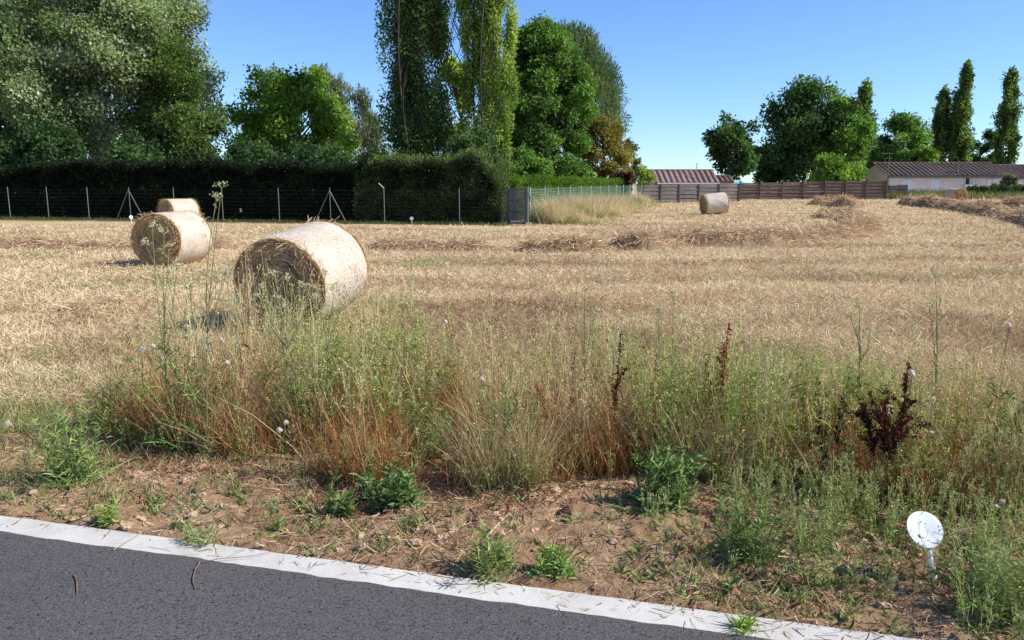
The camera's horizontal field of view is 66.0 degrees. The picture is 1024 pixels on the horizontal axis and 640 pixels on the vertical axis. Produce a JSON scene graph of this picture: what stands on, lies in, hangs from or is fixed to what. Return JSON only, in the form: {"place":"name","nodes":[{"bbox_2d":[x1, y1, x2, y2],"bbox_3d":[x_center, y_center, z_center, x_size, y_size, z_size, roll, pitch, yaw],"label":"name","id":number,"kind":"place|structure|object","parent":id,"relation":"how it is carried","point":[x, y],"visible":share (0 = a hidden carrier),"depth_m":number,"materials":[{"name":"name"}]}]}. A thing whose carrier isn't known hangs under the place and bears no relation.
{"place":"outdoors","nodes":[
{"label":"outdoors","id":0,"kind":"place"},
{"bbox_2d":[0,531,771,639],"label":"road","id":1,"kind":"structure","parent":0,"point":[126,594],"depth_m":3.28,"materials":[{"name":"asphalt"}]},
{"bbox_2d":[0,186,1023,639],"bbox_3d":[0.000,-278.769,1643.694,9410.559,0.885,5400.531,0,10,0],"label":"ground","id":2,"kind":"structure","parent":0,"point":[628,536],"depth_m":4.29,"materials":[{"name":"soil"}]},
{"bbox_2d":[0,128,26,176],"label":"elder bush","id":3,"kind":"object","parent":2,"relation":"on","point":[3,132],"visible":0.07,"depth_m":42.60,"materials":[{"name":"green plant"}]},
{"bbox_2d":[0,0,78,161],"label":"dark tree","id":4,"kind":"object","parent":2,"relation":"on","point":[7,126],"visible":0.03,"depth_m":52.47,"materials":[{"name":"green plant"}]},
{"bbox_2d":[0,113,92,175],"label":"elder bush","id":5,"kind":"object","parent":2,"relation":"on","point":[63,144],"visible":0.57,"depth_m":41.90,"materials":[{"name":"green plant"}]},
{"bbox_2d":[14,399,136,495],"bbox_3d":[-2.590,0.737,4.641,0.591,0.521,0.618,6,11,32],"label":"leafy weed","id":6,"kind":"object","parent":2,"relation":"on","point":[70,473],"visible":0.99,"depth_m":4.62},
{"bbox_2d":[76,378,128,429],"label":"leafy weed","id":7,"kind":"object","parent":2,"relation":"on","point":[103,404],"visible":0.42,"depth_m":5.73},
{"bbox_2d":[30,289,174,317],"bbox_3d":[-5.961,-0.196,11.415,1.248,0.449,2.226,9,13,42],"label":"hay windrow","id":8,"kind":"object","parent":2,"relation":"on","point":[116,301],"visible":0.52,"depth_m":11.39,"materials":[{"name":"plant"}]},
{"bbox_2d":[94,497,123,527],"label":"leafy weed","id":9,"kind":"object","parent":2,"relation":"on","point":[106,517],"visible":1,"depth_m":4.09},
{"bbox_2d":[0,0,228,158],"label":"silver poplar","id":10,"kind":"object","parent":2,"relation":"on","point":[92,47],"visible":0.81,"depth_m":43.20,"materials":[{"name":"green plant"}]},
{"bbox_2d":[0,230,241,250],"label":"hay windrow","id":11,"kind":"object","parent":2,"relation":"on","point":[36,242],"visible":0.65,"depth_m":21.86,"materials":[{"name":"plant"}]},
{"bbox_2d":[99,125,180,171],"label":"elder bush","id":12,"kind":"object","parent":2,"relation":"on","point":[127,148],"visible":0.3,"depth_m":41.86,"materials":[{"name":"green plant"}]},
{"bbox_2d":[139,221,183,448],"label":"tall weed","id":13,"kind":"object","parent":2,"relation":"on","point":[174,319],"visible":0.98,"depth_m":5.05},
{"bbox_2d":[152,227,183,445],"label":"tall weed","id":14,"kind":"object","parent":2,"relation":"on","point":[168,243],"visible":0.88,"depth_m":5.13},
{"bbox_2d":[124,208,217,266],"bbox_3d":[-7.637,-1.783,17.720,1.459,1.398,1.580,2,10,10],"label":"hay bale","id":15,"kind":"object","parent":2,"relation":"on","point":[187,230],"visible":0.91,"depth_m":17.14,"materials":[{"name":"plant"}]},
{"bbox_2d":[112,35,235,169],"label":"field maple","id":16,"kind":"object","parent":2,"relation":"on","point":[163,118],"visible":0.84,"depth_m":44.51,"materials":[{"name":"green plant"}]},
{"bbox_2d":[156,198,202,214],"bbox_3d":[-14.921,-4.784,35.326,1.459,1.398,1.580,7,12,35],"label":"hay bale","id":17,"kind":"object","parent":2,"relation":"on","point":[176,204],"visible":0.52,"depth_m":34.88,"materials":[{"name":"plant"}]},
{"bbox_2d":[0,150,374,222],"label":"dark hedge","id":18,"kind":"object","parent":2,"relation":"on","point":[264,182],"visible":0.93,"depth_m":38.53,"materials":[{"name":"green plant"}]},
{"bbox_2d":[104,344,275,457],"bbox_3d":[-2.136,0.498,5.300,0.965,0.783,0.887,0,10,0],"label":"leafy weed","id":19,"kind":"object","parent":2,"relation":"on","point":[188,427],"visible":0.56,"depth_m":5.20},
{"bbox_2d":[176,519,227,547],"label":"leafy weed","id":20,"kind":"object","parent":2,"relation":"on","point":[193,537],"visible":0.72,"depth_m":3.88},
{"bbox_2d":[180,181,244,455],"bbox_3d":[-1.860,0.054,4.946,0.352,1.828,0.222,0,10,0],"label":"tall weed","id":21,"kind":"object","parent":2,"relation":"on","point":[190,282],"visible":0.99,"depth_m":4.91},
{"bbox_2d":[213,133,288,173],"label":"elder bush","id":22,"kind":"object","parent":2,"relation":"on","point":[259,151],"visible":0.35,"depth_m":42.25,"materials":[{"name":"green plant"}]},
{"bbox_2d":[4,183,506,223],"bbox_3d":[-14.155,-5.511,37.410,28.329,1.964,0.188,2,10,10],"label":"wire fence","id":23,"kind":"object","parent":2,"relation":"on","point":[329,192],"visible":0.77,"depth_m":37.17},
{"bbox_2d":[241,269,315,454],"bbox_3d":[-1.490,0.296,5.106,0.465,1.261,0.264,-3,10,-19],"label":"tall weed","id":24,"kind":"object","parent":2,"relation":"on","point":[286,345],"visible":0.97,"depth_m":5.05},
{"bbox_2d":[221,61,362,162],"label":"plane tree","id":25,"kind":"object","parent":2,"relation":"on","point":[285,102],"visible":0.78,"depth_m":48.75,"materials":[{"name":"green plant"}]},
{"bbox_2d":[221,216,376,331],"bbox_3d":[-2.636,-0.519,9.915,1.459,1.398,1.580,2,16,13],"label":"hay bale","id":26,"kind":"object","parent":2,"relation":"on","point":[337,251],"visible":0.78,"depth_m":9.32,"materials":[{"name":"plant"}]},
{"bbox_2d":[280,137,357,175],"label":"elder bush","id":27,"kind":"object","parent":2,"relation":"on","point":[319,153],"visible":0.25,"depth_m":41.94,"materials":[{"name":"green plant"}]},
{"bbox_2d":[302,268,347,436],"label":"tall weed","id":28,"kind":"object","parent":2,"relation":"on","point":[323,325],"visible":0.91,"depth_m":5.18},
{"bbox_2d":[307,64,352,136],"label":"birch","id":29,"kind":"object","parent":2,"relation":"on","point":[334,83],"visible":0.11,"depth_m":75.08,"materials":[{"name":"green plant"}]},
{"bbox_2d":[322,479,358,518],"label":"leafy weed","id":30,"kind":"object","parent":2,"relation":"on","point":[342,501],"visible":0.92,"depth_m":4.17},
{"bbox_2d":[343,82,383,160],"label":"birch","id":31,"kind":"object","parent":2,"relation":"on","point":[366,129],"visible":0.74,"depth_m":71.29,"materials":[{"name":"green plant"}]},
{"bbox_2d":[356,140,393,168],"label":"laurel bush","id":32,"kind":"object","parent":2,"relation":"on","point":[372,151],"visible":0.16,"depth_m":40.12,"materials":[{"name":"green plant"}]},
{"bbox_2d":[348,456,429,511],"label":"leafy weed","id":33,"kind":"object","parent":2,"relation":"on","point":[401,487],"visible":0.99,"depth_m":4.30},
{"bbox_2d":[374,0,468,170],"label":"lombardy poplar","id":34,"kind":"object","parent":2,"relation":"on","point":[409,32],"visible":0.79,"depth_m":46.05,"materials":[{"name":"green plant"}]},
{"bbox_2d":[374,368,476,467],"bbox_3d":[-0.587,0.597,5.078,0.655,0.627,0.816,9,13,44],"label":"grass tuft","id":35,"kind":"object","parent":2,"relation":"on","point":[421,415],"visible":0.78,"depth_m":5.05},
{"bbox_2d":[350,144,511,224],"bbox_3d":[-3.798,-6.273,36.764,7.587,3.744,2.425,2,10,13],"label":"privet hedge","id":36,"kind":"object","parent":2,"relation":"on","point":[482,183],"visible":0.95,"depth_m":36.06,"materials":[{"name":"green plant"}]},
{"bbox_2d":[362,232,506,251],"bbox_3d":[-2.235,-2.066,21.931,4.181,0.772,1.996,0,10,0],"label":"hay windrow","id":37,"kind":"object","parent":2,"relation":"on","point":[382,244],"visible":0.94,"depth_m":21.59,"materials":[{"name":"plant"}]},
{"bbox_2d":[434,52,470,145],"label":"young maple","id":38,"kind":"object","parent":2,"relation":"on","point":[458,102],"visible":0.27,"depth_m":50.78,"materials":[{"name":"green plant"}]},
{"bbox_2d":[0,516,921,639],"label":"kerb","id":39,"kind":"structure","parent":2,"relation":"on","point":[576,603],"depth_m":3.49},
{"bbox_2d":[439,124,506,169],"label":"dark shrub","id":40,"kind":"object","parent":2,"relation":"on","point":[479,138],"visible":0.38,"depth_m":42.22,"materials":[{"name":"green plant"}]},
{"bbox_2d":[434,0,523,176],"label":"lombardy poplar","id":41,"kind":"object","parent":2,"relation":"on","point":[483,33],"visible":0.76,"depth_m":45.21,"materials":[{"name":"green plant"}]},
{"bbox_2d":[454,517,523,585],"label":"leafy weed","id":42,"kind":"object","parent":2,"relation":"on","point":[494,555],"visible":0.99,"depth_m":3.58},
{"bbox_2d":[0,214,1021,378],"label":"regrowth","id":43,"kind":"object","parent":2,"relation":"on","point":[533,271],"visible":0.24,"depth_m":10.59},
{"bbox_2d":[0,196,1023,410],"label":"stubble","id":44,"kind":"object","parent":2,"relation":"on","point":[22,336],"visible":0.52,"depth_m":12.29,"materials":[{"name":"plant"}]},
{"bbox_2d":[0,358,1023,639],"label":"weeds","id":45,"kind":"object","parent":2,"relation":"on","point":[802,528],"visible":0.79,"depth_m":3.91,"materials":[{"name":"plant"}]},
{"bbox_2d":[0,413,1023,639],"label":"straw litter","id":46,"kind":"object","parent":2,"relation":"on","point":[362,505],"visible":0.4,"depth_m":4.06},
{"bbox_2d":[2,429,1023,639],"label":"soil clods","id":47,"kind":"object","parent":2,"relation":"on","point":[124,525],"visible":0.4,"depth_m":4.05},
{"bbox_2d":[459,381,568,474],"bbox_3d":[-0.035,0.649,4.864,0.729,0.572,0.680,-9,13,-42],"label":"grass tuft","id":48,"kind":"object","parent":2,"relation":"on","point":[508,416],"visible":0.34,"depth_m":4.83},
{"bbox_2d":[507,187,539,224],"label":"metal gate","id":49,"kind":"structure","parent":2,"relation":"on","point":[525,196],"depth_m":35.11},
{"bbox_2d":[499,143,556,184],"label":"elder bush","id":50,"kind":"object","parent":2,"relation":"on","point":[524,160],"visible":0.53,"depth_m":47.44,"materials":[{"name":"green plant"}]},
{"bbox_2d":[60,246,1023,519],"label":"dry weeds","id":51,"kind":"object","parent":2,"relation":"on","point":[558,394],"visible":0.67,"depth_m":5.16,"materials":[{"name":"plant"}]},
{"bbox_2d":[493,10,601,182],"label":"walnut tree","id":52,"kind":"object","parent":2,"relation":"on","point":[553,78],"visible":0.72,"depth_m":53.59,"materials":[{"name":"green plant"}]},
{"bbox_2d":[524,537,578,580],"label":"leafy weed","id":53,"kind":"object","parent":2,"relation":"on","point":[557,558],"visible":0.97,"depth_m":3.58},
{"bbox_2d":[529,348,576,462],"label":"dock plant","id":54,"kind":"object","parent":2,"relation":"on","point":[573,367],"visible":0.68,"depth_m":4.83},
{"bbox_2d":[99,266,1023,523],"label":"green weeds","id":55,"kind":"object","parent":2,"relation":"on","point":[829,415],"visible":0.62,"depth_m":4.98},
{"bbox_2d":[506,228,616,253],"bbox_3d":[1.380,-2.011,21.231,3.157,0.902,2.021,0,10,0],"label":"hay windrow","id":56,"kind":"object","parent":2,"relation":"on","point":[575,243],"visible":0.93,"depth_m":20.98,"materials":[{"name":"plant"}]},
{"bbox_2d":[505,171,631,220],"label":"clipped hedge","id":57,"kind":"object","parent":2,"relation":"on","point":[535,182],"visible":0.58,"depth_m":45.05,"materials":[{"name":"green plant"}]},
{"bbox_2d":[524,18,634,159],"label":"umbrella pine","id":58,"kind":"object","parent":2,"relation":"on","point":[607,91],"visible":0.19,"depth_m":67.02,"materials":[{"name":"green plant"}]},
{"bbox_2d":[566,284,600,426],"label":"tall weed","id":59,"kind":"object","parent":2,"relation":"on","point":[594,313],"visible":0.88,"depth_m":5.24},
{"bbox_2d":[529,184,641,222],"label":"fence","id":60,"kind":"object","parent":2,"relation":"on","point":[544,189],"visible":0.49,"depth_m":41.90,"materials":[{"name":"grey metal"}]},
{"bbox_2d":[520,186,668,224],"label":"tall grass","id":61,"kind":"structure","parent":2,"relation":"on","point":[577,211],"depth_m":39.98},
{"bbox_2d":[572,110,635,178],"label":"acacia tree","id":62,"kind":"object","parent":2,"relation":"on","point":[610,139],"visible":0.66,"depth_m":61.63,"materials":[{"name":"yellow plant"}]},
{"bbox_2d":[608,330,630,445],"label":"dock plant","id":63,"kind":"object","parent":2,"relation":"on","point":[617,383],"visible":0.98,"depth_m":4.75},
{"bbox_2d":[608,170,633,196],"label":"plum shrub","id":64,"kind":"object","parent":2,"relation":"on","point":[628,176],"visible":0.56,"depth_m":60.61,"materials":[{"name":"purple plant"}]},
{"bbox_2d":[623,136,641,194],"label":"ash tree","id":65,"kind":"object","parent":2,"relation":"on","point":[637,162],"visible":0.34,"depth_m":68.33,"materials":[{"name":"green plant"}]},
{"bbox_2d":[630,164,657,194],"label":"golden shrub","id":66,"kind":"object","parent":2,"relation":"on","point":[644,174],"visible":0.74,"depth_m":68.41,"materials":[{"name":"green plant"}]},
{"bbox_2d":[627,354,662,440],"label":"dock plant","id":67,"kind":"object","parent":2,"relation":"on","point":[653,388],"visible":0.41,"depth_m":4.96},
{"bbox_2d":[605,435,717,513],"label":"leafy weed","id":68,"kind":"object","parent":2,"relation":"on","point":[670,468],"visible":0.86,"depth_m":4.29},
{"bbox_2d":[654,292,689,395],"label":"tall weed","id":69,"kind":"object","parent":2,"relation":"on","point":[674,299],"visible":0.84,"depth_m":5.50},
{"bbox_2d":[647,163,719,194],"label":"tiled shed","id":70,"kind":"structure","parent":2,"relation":"on","point":[682,176],"depth_m":75.76,"materials":[{"name":"tile"}]},
{"bbox_2d":[642,183,740,202],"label":"plank fence","id":71,"kind":"object","parent":2,"relation":"on","point":[685,194],"visible":0.76,"depth_m":64.05,"materials":[{"name":"grey wood"}]},
{"bbox_2d":[698,191,730,214],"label":"hay bale","id":72,"kind":"object","parent":2,"relation":"on","point":[716,203],"visible":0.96,"depth_m":44.05,"materials":[{"name":"plant"}]},
{"bbox_2d":[700,323,735,422],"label":"dock plant","id":73,"kind":"object","parent":2,"relation":"on","point":[722,374],"visible":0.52,"depth_m":4.96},
{"bbox_2d":[716,175,734,183],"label":"white house","id":74,"kind":"structure","parent":2,"relation":"on","point":[725,179],"depth_m":83.05,"materials":[{"name":"tile"}]},
{"bbox_2d":[701,109,762,181],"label":"fig tree","id":75,"kind":"object","parent":2,"relation":"on","point":[724,140],"visible":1,"depth_m":84.90,"materials":[{"name":"green plant"}]},
{"bbox_2d":[723,611,765,636],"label":"leafy weed","id":76,"kind":"object","parent":2,"relation":"on","point":[740,623],"visible":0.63,"depth_m":3.13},
{"bbox_2d":[697,479,795,573],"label":"leafy weed","id":77,"kind":"object","parent":2,"relation":"on","point":[756,550],"visible":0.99,"depth_m":3.68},
{"bbox_2d":[602,213,894,250],"bbox_3d":[8.624,-2.747,25.014,13.418,1.133,4.425,-7,12,-36],"label":"hay windrow","id":78,"kind":"object","parent":2,"relation":"on","point":[843,230],"visible":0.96,"depth_m":22.87,"materials":[{"name":"plant"}]},
{"bbox_2d":[750,145,789,182],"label":"dark tree","id":79,"kind":"object","parent":2,"relation":"on","point":[763,175],"visible":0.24,"depth_m":95.04,"materials":[{"name":"green plant"}]},
{"bbox_2d":[755,74,863,186],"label":"oak tree","id":80,"kind":"object","parent":2,"relation":"on","point":[799,121],"visible":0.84,"depth_m":89.86,"materials":[{"name":"green plant"}]},
{"bbox_2d":[740,178,888,199],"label":"plank fence","id":81,"kind":"object","parent":2,"relation":"on","point":[872,189],"visible":0.83,"depth_m":71.55,"materials":[{"name":"brown wood"}]},
{"bbox_2d":[809,394,851,475],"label":"dock plant","id":82,"kind":"object","parent":2,"relation":"on","point":[836,427],"visible":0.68,"depth_m":4.52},
{"bbox_2d":[802,192,867,207],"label":"hay windrow","id":83,"kind":"object","parent":2,"relation":"on","point":[841,200],"visible":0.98,"depth_m":54.17,"materials":[{"name":"plant"}]},
{"bbox_2d":[806,149,868,186],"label":"hazel bush","id":84,"kind":"object","parent":2,"relation":"on","point":[832,167],"visible":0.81,"depth_m":77.69,"materials":[{"name":"green plant"}]},
{"bbox_2d":[807,89,880,180],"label":"ash tree","id":85,"kind":"object","parent":2,"relation":"on","point":[857,137],"visible":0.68,"depth_m":87.28,"materials":[{"name":"green plant"}]},
{"bbox_2d":[807,204,884,223],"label":"hay windrow","id":86,"kind":"object","parent":2,"relation":"on","point":[829,212],"visible":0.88,"depth_m":40.41,"materials":[{"name":"plant"}]},
{"bbox_2d":[845,298,878,432],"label":"tall weed","id":87,"kind":"object","parent":2,"relation":"on","point":[867,329],"visible":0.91,"depth_m":5.16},
{"bbox_2d":[852,77,878,166],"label":"lombardy poplar","id":88,"kind":"object","parent":2,"relation":"on","point":[865,93],"visible":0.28,"depth_m":113.45,"materials":[{"name":"green plant"}]},
{"bbox_2d":[853,360,932,494],"bbox_3d":[2.119,0.611,4.382,0.487,0.787,0.372,-9,13,-43],"label":"dock plant","id":89,"kind":"object","parent":2,"relation":"on","point":[882,418],"visible":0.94,"depth_m":4.36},
{"bbox_2d":[887,184,907,194],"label":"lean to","id":90,"kind":"object","parent":2,"relation":"on","point":[902,188],"visible":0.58,"depth_m":75.00,"materials":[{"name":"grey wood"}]},
{"bbox_2d":[865,108,943,166],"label":"chestnut tree","id":91,"kind":"object","parent":2,"relation":"on","point":[903,126],"visible":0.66,"depth_m":104.04,"materials":[{"name":"green plant"}]},
{"bbox_2d":[858,419,957,501],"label":"leafy weed","id":92,"kind":"object","parent":2,"relation":"on","point":[923,463],"visible":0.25,"depth_m":4.43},
{"bbox_2d":[907,511,942,580],"bbox_3d":[1.845,1.055,3.537,0.174,0.379,0.097,0,10,0],"label":"round marker","id":93,"kind":"object","parent":2,"relation":"on","point":[934,532],"visible":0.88,"depth_m":3.51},
{"bbox_2d":[915,145,938,161],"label":"lilac bush","id":94,"kind":"object","parent":2,"relation":"on","point":[927,153],"visible":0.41,"depth_m":101.12,"materials":[{"name":"green plant"}]},
{"bbox_2d":[860,162,1009,191],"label":"long house","id":95,"kind":"structure","parent":2,"relation":"on","point":[933,175],"depth_m":86.91,"materials":[{"name":"tile"}]},
{"bbox_2d":[924,270,952,432],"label":"tall weed","id":96,"kind":"object","parent":2,"relation":"on","point":[936,339],"visible":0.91,"depth_m":5.06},
{"bbox_2d":[929,83,951,161],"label":"lombardy poplar","id":97,"kind":"object","parent":2,"relation":"on","point":[940,125],"visible":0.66,"depth_m":117.98,"materials":[{"name":"green plant"}]},
{"bbox_2d":[944,188,968,200],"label":"hay bale","id":98,"kind":"object","parent":2,"relation":"on","point":[958,193],"visible":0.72,"depth_m":62.59,"materials":[{"name":"plant"}]},
{"bbox_2d":[894,192,1023,226],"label":"hay windrow","id":99,"kind":"object","parent":2,"relation":"on","point":[985,207],"visible":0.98,"depth_m":45.04,"materials":[{"name":"plant"}]},
{"bbox_2d":[944,59,979,161],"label":"lombardy poplar","id":100,"kind":"object","parent":2,"relation":"on","point":[961,146],"visible":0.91,"depth_m":115.90,"materials":[{"name":"green plant"}]},
{"bbox_2d":[965,185,990,193],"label":"garden shrub","id":101,"kind":"object","parent":2,"relation":"on","point":[983,188],"visible":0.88,"depth_m":76.27,"materials":[{"name":"green plant"}]},
{"bbox_2d":[969,128,994,161],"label":"dark tree","id":102,"kind":"object","parent":2,"relation":"on","point":[986,136],"visible":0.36,"depth_m":120.32,"materials":[{"name":"green plant"}]},
{"bbox_2d":[949,522,1023,630],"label":"leafy weed","id":103,"kind":"object","parent":2,"relation":"on","point":[1007,611],"visible":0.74,"depth_m":3.23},
{"bbox_2d":[956,377,1023,470],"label":"leafy weed","id":104,"kind":"object","parent":2,"relation":"on","point":[1007,398],"visible":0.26,"depth_m":4.85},
{"bbox_2d":[986,182,1013,194],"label":"garden shrub","id":105,"kind":"object","parent":2,"relation":"on","point":[1003,188],"visible":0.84,"depth_m":76.35,"materials":[{"name":"green plant"}]},
{"bbox_2d":[988,65,1023,163],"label":"lombardy poplar","id":106,"kind":"object","parent":2,"relation":"on","point":[1007,133],"visible":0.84,"depth_m":116.00,"materials":[{"name":"green plant"}]},
{"bbox_2d":[995,164,1023,185],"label":"house","id":107,"kind":"structure","parent":2,"relation":"on","point":[1017,169],"depth_m":89.04,"materials":[{"name":"tile"}]},
{"bbox_2d":[999,172,1019,185],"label":"garden shrub","id":108,"kind":"object","parent":2,"relation":"on","point":[1006,178],"visible":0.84,"depth_m":82.39,"materials":[{"name":"green plant"}]},
{"bbox_2d":[1000,194,1023,207],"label":"hay windrow","id":109,"kind":"object","parent":2,"relation":"on","point":[1015,200],"visible":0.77,"depth_m":54.60,"materials":[{"name":"plant"}]},
{"bbox_2d":[1010,183,1023,194],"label":"garden shrub","id":110,"kind":"object","parent":2,"relation":"on","point":[1018,187],"visible":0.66,"depth_m":76.59,"materials":[{"name":"green plant"}]},
{"bbox_2d":[0,188,1023,225],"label":"rough grass","id":111,"kind":"structure","parent":0,"point":[971,194],"depth_m":38.62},
{"bbox_2d":[2,0,1023,185],"label":"sky","id":112,"kind":"structure","parent":0,"point":[682,63],"materials":[{"name":"blue"}]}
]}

